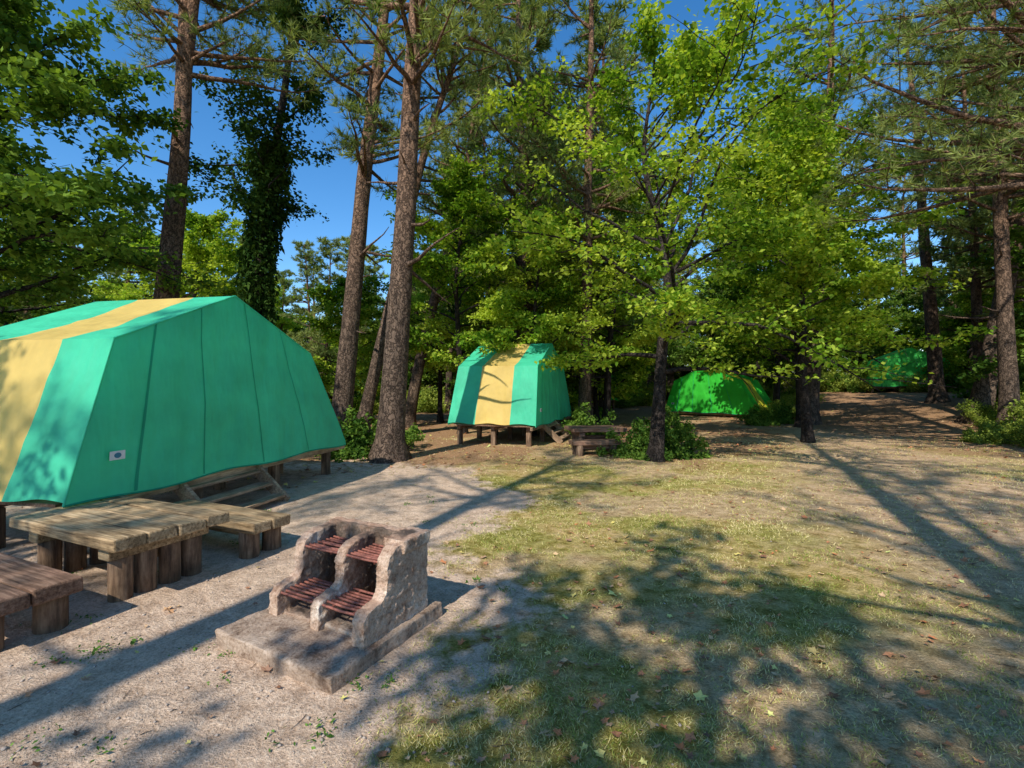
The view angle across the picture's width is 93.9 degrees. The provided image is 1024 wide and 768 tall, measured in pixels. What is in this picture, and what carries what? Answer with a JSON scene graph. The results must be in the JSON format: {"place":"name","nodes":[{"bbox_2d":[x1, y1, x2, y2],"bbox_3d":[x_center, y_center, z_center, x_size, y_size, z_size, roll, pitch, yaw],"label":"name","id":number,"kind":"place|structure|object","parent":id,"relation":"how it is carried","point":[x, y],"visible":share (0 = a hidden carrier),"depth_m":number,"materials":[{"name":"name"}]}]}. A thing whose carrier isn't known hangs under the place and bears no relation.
{"place":"outdoors","nodes":[
{"label":"outdoors","id":0,"kind":"place"},
{"bbox_2d":[0,387,1023,767],"bbox_3d":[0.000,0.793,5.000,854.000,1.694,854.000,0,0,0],"label":"ground","id":1,"kind":"structure","parent":0,"point":[310,503],"depth_m":3.26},
{"bbox_2d":[0,553,82,650],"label":"wooden bench","id":2,"kind":"object","parent":1,"relation":"on","point":[44,592],"visible":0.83,"depth_m":3.06,"materials":[{"name":"brown wood"}]},
{"bbox_2d":[0,126,137,325],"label":"maple tree","id":3,"kind":"object","parent":1,"relation":"on","point":[5,319],"visible":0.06,"depth_m":11.90,"materials":[{"name":"green plant"}]},
{"bbox_2d":[9,495,229,602],"bbox_3d":[-3.271,1.388,3.998,1.527,0.607,0.852,0,0,24],"label":"picnic table","id":4,"kind":"object","parent":1,"relation":"on","point":[116,534],"visible":0.82,"depth_m":3.82,"materials":[{"name":"brown wood"}]},
{"bbox_2d":[0,0,247,326],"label":"oak tree","id":5,"kind":"object","parent":1,"relation":"on","point":[53,87],"visible":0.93,"depth_m":8.50,"materials":[{"name":"green plant"}]},
{"bbox_2d":[73,207,244,305],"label":"maple tree","id":6,"kind":"object","parent":1,"relation":"on","point":[202,227],"visible":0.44,"depth_m":16.46,"materials":[{"name":"green plant"}]},
{"bbox_2d":[0,296,345,557],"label":"platform tent","id":7,"kind":"object","parent":1,"relation":"on","point":[186,398],"visible":0.98,"depth_m":5.23,"materials":[{"name":"teal fabric"}]},
{"bbox_2d":[86,0,288,298],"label":"pine tree","id":8,"kind":"object","parent":1,"relation":"on","point":[173,225],"visible":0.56,"depth_m":11.11,"materials":[{"name":"green plant"}]},
{"bbox_2d":[107,0,344,298],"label":"pine tree","id":9,"kind":"object","parent":1,"relation":"on","point":[193,27],"visible":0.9,"depth_m":11.44,"materials":[{"name":"green plant"}]},
{"bbox_2d":[174,499,290,558],"bbox_3d":[-2.931,1.477,4.779,1.523,0.434,0.415,0,0,24],"label":"wooden bench","id":10,"kind":"object","parent":1,"relation":"on","point":[248,526],"visible":0.43,"depth_m":4.54,"materials":[{"name":"brown wood"}]},
{"bbox_2d":[151,0,353,327],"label":"ivy covered tree","id":11,"kind":"object","parent":1,"relation":"on","point":[264,204],"visible":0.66,"depth_m":14.90,"materials":[{"name":"green plant"}]},
{"bbox_2d":[9,491,522,762],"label":"weeds","id":12,"kind":"object","parent":1,"relation":"on","point":[132,642],"visible":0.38,"depth_m":2.57,"materials":[{"name":"green plant"}]},
{"bbox_2d":[215,516,442,694],"bbox_3d":[-1.141,1.333,3.099,1.020,0.706,0.975,0,0,27],"label":"concrete barbecue grill","id":13,"kind":"object","parent":1,"relation":"on","point":[349,601],"visible":0.95,"depth_m":3.00,"materials":[{"name":"concrete"}]},
{"bbox_2d":[293,274,383,423],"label":"maple tree","id":14,"kind":"object","parent":1,"relation":"on","point":[331,298],"visible":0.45,"depth_m":18.71,"materials":[{"name":"green plant"}]},
{"bbox_2d":[315,405,374,462],"bbox_3d":[-3.723,1.202,10.686,1.802,1.472,2.121,0,0,7],"label":"shrub","id":15,"kind":"object","parent":1,"relation":"on","point":[355,448],"visible":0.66,"depth_m":10.32,"materials":[{"name":"green plant"}]},
{"bbox_2d":[265,0,474,431],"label":"pine tree","id":16,"kind":"object","parent":1,"relation":"on","point":[369,140],"visible":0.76,"depth_m":12.91,"materials":[{"name":"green plant"}]},
{"bbox_2d":[358,416,425,447],"bbox_3d":[-2.890,1.238,11.397,1.602,1.309,1.885,0,0,15],"label":"shrub","id":17,"kind":"object","parent":1,"relation":"on","point":[412,436],"visible":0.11,"depth_m":11.15,"materials":[{"name":"green plant"}]},
{"bbox_2d":[0,474,797,767],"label":"pebbles","id":18,"kind":"object","parent":1,"relation":"on","point":[387,749],"visible":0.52,"depth_m":2.42,"materials":[{"name":"stone"}]},
{"bbox_2d":[295,0,547,463],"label":"pine tree","id":19,"kind":"object","parent":1,"relation":"on","point":[389,446],"visible":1,"depth_m":9.76,"materials":[{"name":"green plant"}]},
{"bbox_2d":[365,238,481,422],"bbox_3d":[-3.048,-2.088,20.340,5.822,7.811,5.061,0,0,31],"label":"maple tree","id":20,"kind":"object","parent":1,"relation":"on","point":[438,370],"visible":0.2,"depth_m":19.89,"materials":[{"name":"green plant"}]},
{"bbox_2d":[339,0,510,436],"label":"pine tree","id":21,"kind":"object","parent":1,"relation":"on","point":[488,67],"visible":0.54,"depth_m":14.38,"materials":[{"name":"green plant"}]},
{"bbox_2d":[395,0,517,427],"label":"pine tree","id":22,"kind":"object","parent":1,"relation":"on","point":[414,387],"visible":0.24,"depth_m":18.13,"materials":[{"name":"green plant"}]},
{"bbox_2d":[372,153,573,433],"bbox_3d":[-1.428,-2.566,15.433,6.108,8.729,6.506,0,0,-25],"label":"maple tree","id":23,"kind":"object","parent":1,"relation":"on","point":[469,194],"visible":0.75,"depth_m":14.61,"materials":[{"name":"green plant"}]},
{"bbox_2d":[436,232,560,391],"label":"oak tree","id":24,"kind":"object","parent":1,"relation":"on","point":[453,313],"depth_m":23.00,"materials":[{"name":"green plant"}]},
{"bbox_2d":[448,343,571,446],"bbox_3d":[0.370,0.278,14.207,2.798,2.893,4.712,0,0,18],"label":"platform tent","id":25,"kind":"object","parent":1,"relation":"on","point":[508,389],"visible":0.91,"depth_m":12.46,"materials":[{"name":"teal fabric"}]},
{"bbox_2d":[0,452,1023,767],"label":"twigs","id":26,"kind":"object","parent":1,"relation":"on","point":[594,654],"visible":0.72,"depth_m":2.46,"materials":[{"name":"brown wood"}]},
{"bbox_2d":[442,0,582,341],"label":"pine tree","id":27,"kind":"object","parent":1,"relation":"on","point":[548,45],"visible":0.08,"depth_m":20.00,"materials":[{"name":"green plant"}]},
{"bbox_2d":[4,11,1023,413],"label":"distant forest","id":28,"kind":"object","parent":1,"relation":"on","point":[974,297],"visible":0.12,"depth_m":26.41,"materials":[{"name":"green plant"}]},
{"bbox_2d":[17,397,1023,767],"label":"fallen leaves","id":29,"kind":"object","parent":1,"relation":"on","point":[651,723],"visible":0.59,"depth_m":2.88,"materials":[{"name":"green plant"}]},
{"bbox_2d":[428,192,614,435],"bbox_3d":[0.936,-2.108,14.872,5.061,7.811,5.822,0,0,27],"label":"maple tree","id":30,"kind":"object","parent":1,"relation":"on","point":[546,321],"visible":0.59,"depth_m":14.51,"materials":[{"name":"green plant"}]},
{"bbox_2d":[451,0,621,334],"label":"pine tree","id":31,"kind":"object","parent":1,"relation":"on","point":[541,18],"visible":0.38,"depth_m":16.30,"materials":[{"name":"green plant"}]},
{"bbox_2d":[506,266,635,408],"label":"oak tree","id":32,"kind":"object","parent":1,"relation":"on","point":[571,384],"visible":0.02,"depth_m":20.30,"materials":[{"name":"green plant"}]},
{"bbox_2d":[566,375,618,408],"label":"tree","id":33,"kind":"object","parent":1,"relation":"on","point":[613,403],"visible":0.02,"depth_m":29.16,"materials":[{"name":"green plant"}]},
{"bbox_2d":[561,402,625,437],"bbox_3d":[2.145,1.210,14.089,2.121,1.472,1.802,0,0,39],"label":"shrub","id":34,"kind":"object","parent":1,"relation":"on","point":[578,417],"visible":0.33,"depth_m":13.98,"materials":[{"name":"green plant"}]},
{"bbox_2d":[490,0,697,419],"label":"pine tree","id":35,"kind":"object","parent":1,"relation":"on","point":[584,187],"visible":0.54,"depth_m":15.14,"materials":[{"name":"green plant"}]},
{"bbox_2d":[568,439,620,455],"bbox_3d":[1.851,1.467,10.700,1.108,0.433,0.416,0,0,-9],"label":"wooden bench","id":36,"kind":"object","parent":1,"relation":"on","point":[579,446],"visible":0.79,"depth_m":10.56,"materials":[{"name":"brown wood"}]},
{"bbox_2d":[564,425,627,450],"bbox_3d":[1.999,1.349,11.500,1.333,0.659,0.858,0,0,-9],"label":"picnic table","id":37,"kind":"object","parent":1,"relation":"on","point":[578,431],"visible":0.48,"depth_m":11.27,"materials":[{"name":"brown wood"}]},
{"bbox_2d":[539,0,653,416],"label":"pine tree","id":38,"kind":"object","parent":1,"relation":"on","point":[598,22],"visible":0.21,"depth_m":19.94,"materials":[{"name":"green plant"}]},
{"bbox_2d":[538,276,668,422],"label":"maple tree","id":39,"kind":"object","parent":1,"relation":"on","point":[625,388],"visible":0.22,"depth_m":19.34,"materials":[{"name":"green plant"}]},
{"bbox_2d":[505,166,702,424],"bbox_3d":[3.388,-3.064,17.606,6.827,9.756,7.272,0,0,41],"label":"maple tree","id":40,"kind":"object","parent":1,"relation":"on","point":[633,339],"visible":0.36,"depth_m":16.71,"materials":[{"name":"green plant"}]},
{"bbox_2d":[546,260,683,415],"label":"oak tree","id":41,"kind":"object","parent":1,"relation":"on","point":[635,396],"visible":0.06,"depth_m":24.28,"materials":[{"name":"green plant"}]},
{"bbox_2d":[594,419,667,461],"bbox_3d":[2.780,1.300,10.591,1.650,1.145,1.402,0,0,31],"label":"shrub","id":42,"kind":"object","parent":1,"relation":"on","point":[633,449],"visible":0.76,"depth_m":10.40,"materials":[{"name":"green plant"}]},
{"bbox_2d":[632,404,697,438],"bbox_3d":[4.531,1.251,14.285,1.885,1.309,1.602,0,0,-26],"label":"shrub","id":43,"kind":"object","parent":1,"relation":"on","point":[669,420],"visible":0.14,"depth_m":14.20,"materials":[{"name":"green plant"}]},
{"bbox_2d":[637,417,712,461],"bbox_3d":[3.539,1.303,10.574,1.650,1.145,1.402,0,0,-26],"label":"shrub","id":44,"kind":"object","parent":1,"relation":"on","point":[686,448],"visible":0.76,"depth_m":10.40,"materials":[{"name":"green plant"}]},
{"bbox_2d":[461,0,956,461],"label":"maple tree","id":45,"kind":"object","parent":1,"relation":"on","point":[687,63],"visible":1,"depth_m":9.36,"materials":[{"name":"green plant"}]},
{"bbox_2d":[666,274,752,391],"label":"oak tree","id":46,"kind":"object","parent":1,"relation":"on","point":[671,358],"visible":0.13,"depth_m":28.76,"materials":[{"name":"green plant"}]},
{"bbox_2d":[665,366,771,416],"bbox_3d":[10.250,0.592,23.626,2.403,2.893,4.623,0,0,-42],"label":"platform tent","id":47,"kind":"object","parent":1,"relation":"on","point":[696,394],"visible":0.8,"depth_m":22.78,"materials":[{"name":"green fabric"}]},
{"bbox_2d":[734,404,781,426],"bbox_3d":[9.305,1.297,18.389,1.402,1.145,1.650,0,0,7],"label":"shrub","id":48,"kind":"object","parent":1,"relation":"on","point":[754,417],"visible":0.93,"depth_m":18.10,"materials":[{"name":"green plant"}]},
{"bbox_2d":[669,250,861,381],"bbox_3d":[14.190,-3.494,26.706,8.815,9.742,8.678,0,0,42],"label":"tree","id":49,"kind":"object","parent":1,"relation":"on","point":[688,352],"visible":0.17,"depth_m":26.00,"materials":[{"name":"green plant"}]},
{"bbox_2d":[756,399,795,413],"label":"shrub","id":50,"kind":"object","parent":1,"relation":"on","point":[778,403],"visible":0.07,"depth_m":20.98,"materials":[{"name":"green plant"}]},
{"bbox_2d":[760,400,795,424],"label":"shrub","id":51,"kind":"object","parent":1,"relation":"on","point":[781,416],"visible":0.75,"depth_m":19.34,"materials":[{"name":"green plant"}]},
{"bbox_2d":[766,396,795,412],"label":"shrub","id":52,"kind":"object","parent":1,"relation":"on","point":[788,401],"visible":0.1,"depth_m":22.41,"materials":[{"name":"green plant"}]},
{"bbox_2d":[688,201,881,402],"bbox_3d":[12.001,-3.458,22.087,7.186,10.269,7.654,0,0,-22],"label":"maple tree","id":53,"kind":"object","parent":1,"relation":"on","point":[775,363],"visible":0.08,"depth_m":22.26,"materials":[{"name":"green plant"}]},
{"bbox_2d":[680,82,972,427],"bbox_3d":[10.626,-4.332,17.140,8.624,12.323,9.185,0,0,38],"label":"maple tree","id":54,"kind":"object","parent":1,"relation":"on","point":[844,235],"visible":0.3,"depth_m":15.94,"materials":[{"name":"green plant"}]},
{"bbox_2d":[725,0,929,424],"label":"pine tree","id":55,"kind":"object","parent":1,"relation":"on","point":[814,390],"visible":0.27,"depth_m":17.85,"materials":[{"name":"green plant"}]},
{"bbox_2d":[688,102,998,442],"bbox_3d":[7.901,-2.727,13.468,6.793,9.113,5.904,0,0,-9],"label":"maple tree","id":56,"kind":"object","parent":1,"relation":"on","point":[798,164],"visible":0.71,"depth_m":12.34,"materials":[{"name":"green plant"}]},
{"bbox_2d":[764,0,1023,300],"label":"pine tree","id":57,"kind":"object","parent":1,"relation":"on","point":[1011,62],"visible":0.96,"depth_m":8.90,"materials":[{"name":"green plant"}]},
{"bbox_2d":[860,348,956,392],"bbox_3d":[23.542,-0.642,28.355,4.640,2.893,2.401,0,0,22],"label":"platform tent","id":58,"kind":"object","parent":1,"relation":"on","point":[907,370],"visible":0.42,"depth_m":27.59,"materials":[{"name":"green fabric"}]},
{"bbox_2d":[866,0,973,402],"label":"pine tree","id":59,"kind":"object","parent":1,"relation":"on","point":[936,393],"visible":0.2,"depth_m":21.19,"materials":[{"name":"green plant"}]},
{"bbox_2d":[860,0,1023,423],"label":"pine tree","id":60,"kind":"object","parent":1,"relation":"on","point":[1008,371],"visible":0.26,"depth_m":14.39,"materials":[{"name":"green plant"}]},
{"bbox_2d":[907,2,1023,423],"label":"pine tree","id":61,"kind":"object","parent":1,"relation":"on","point":[983,391],"visible":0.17,"depth_m":16.00,"materials":[{"name":"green plant"}]},
{"bbox_2d":[949,197,1023,382],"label":"oak tree","id":62,"kind":"object","parent":1,"relation":"on","point":[1017,258],"visible":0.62,"depth_m":15.38,"materials":[{"name":"green plant"}]},
{"bbox_2d":[957,420,1018,444],"bbox_3d":[12.947,1.389,12.973,1.464,0.868,1.353,0,0,23],"label":"shrub","id":63,"kind":"object","parent":1,"relation":"on","point":[971,435],"visible":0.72,"depth_m":12.86,"materials":[{"name":"green plant"}]},
{"bbox_2d":[956,399,1022,426],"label":"shrub","id":64,"kind":"object","parent":1,"relation":"on","point":[988,413],"visible":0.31,"depth_m":15.53,"materials":[{"name":"green plant"}]},
{"bbox_2d":[966,364,1023,406],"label":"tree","id":65,"kind":"object","parent":1,"relation":"on","point":[1021,367],"visible":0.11,"depth_m":17.54,"materials":[{"name":"green plant"}]},
{"bbox_2d":[973,39,1023,201],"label":"pine tree","id":66,"kind":"object","parent":1,"relation":"on","point":[1006,136],"visible":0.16,"depth_m":14.43,"materials":[{"name":"green plant"}]},
{"bbox_2d":[977,399,1023,435],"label":"shrub","id":67,"kind":"object","parent":1,"relation":"on","point":[1015,411],"visible":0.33,"depth_m":13.45,"materials":[{"name":"green plant"}]},
{"bbox_2d":[983,415,1023,446],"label":"shrub","id":68,"kind":"object","parent":1,"relation":"on","point":[1018,433],"visible":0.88,"depth_m":12.19,"materials":[{"name":"green plant"}]},
{"bbox_2d":[993,396,1023,423],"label":"shrub","id":69,"kind":"object","parent":1,"relation":"on","point":[1015,415],"visible":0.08,"depth_m":13.46,"materials":[{"name":"green plant"}]},
{"bbox_2d":[0,0,1023,356],"label":"sky","id":70,"kind":"structure","parent":0,"point":[332,188],"materials":[{"name":"blue"}]},
{"bbox_2d":[291,436,1023,767],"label":"grass","id":71,"kind":"structure","parent":0,"point":[680,699],"depth_m":2.95,"materials":[{"name":"green plant"}]}
]}

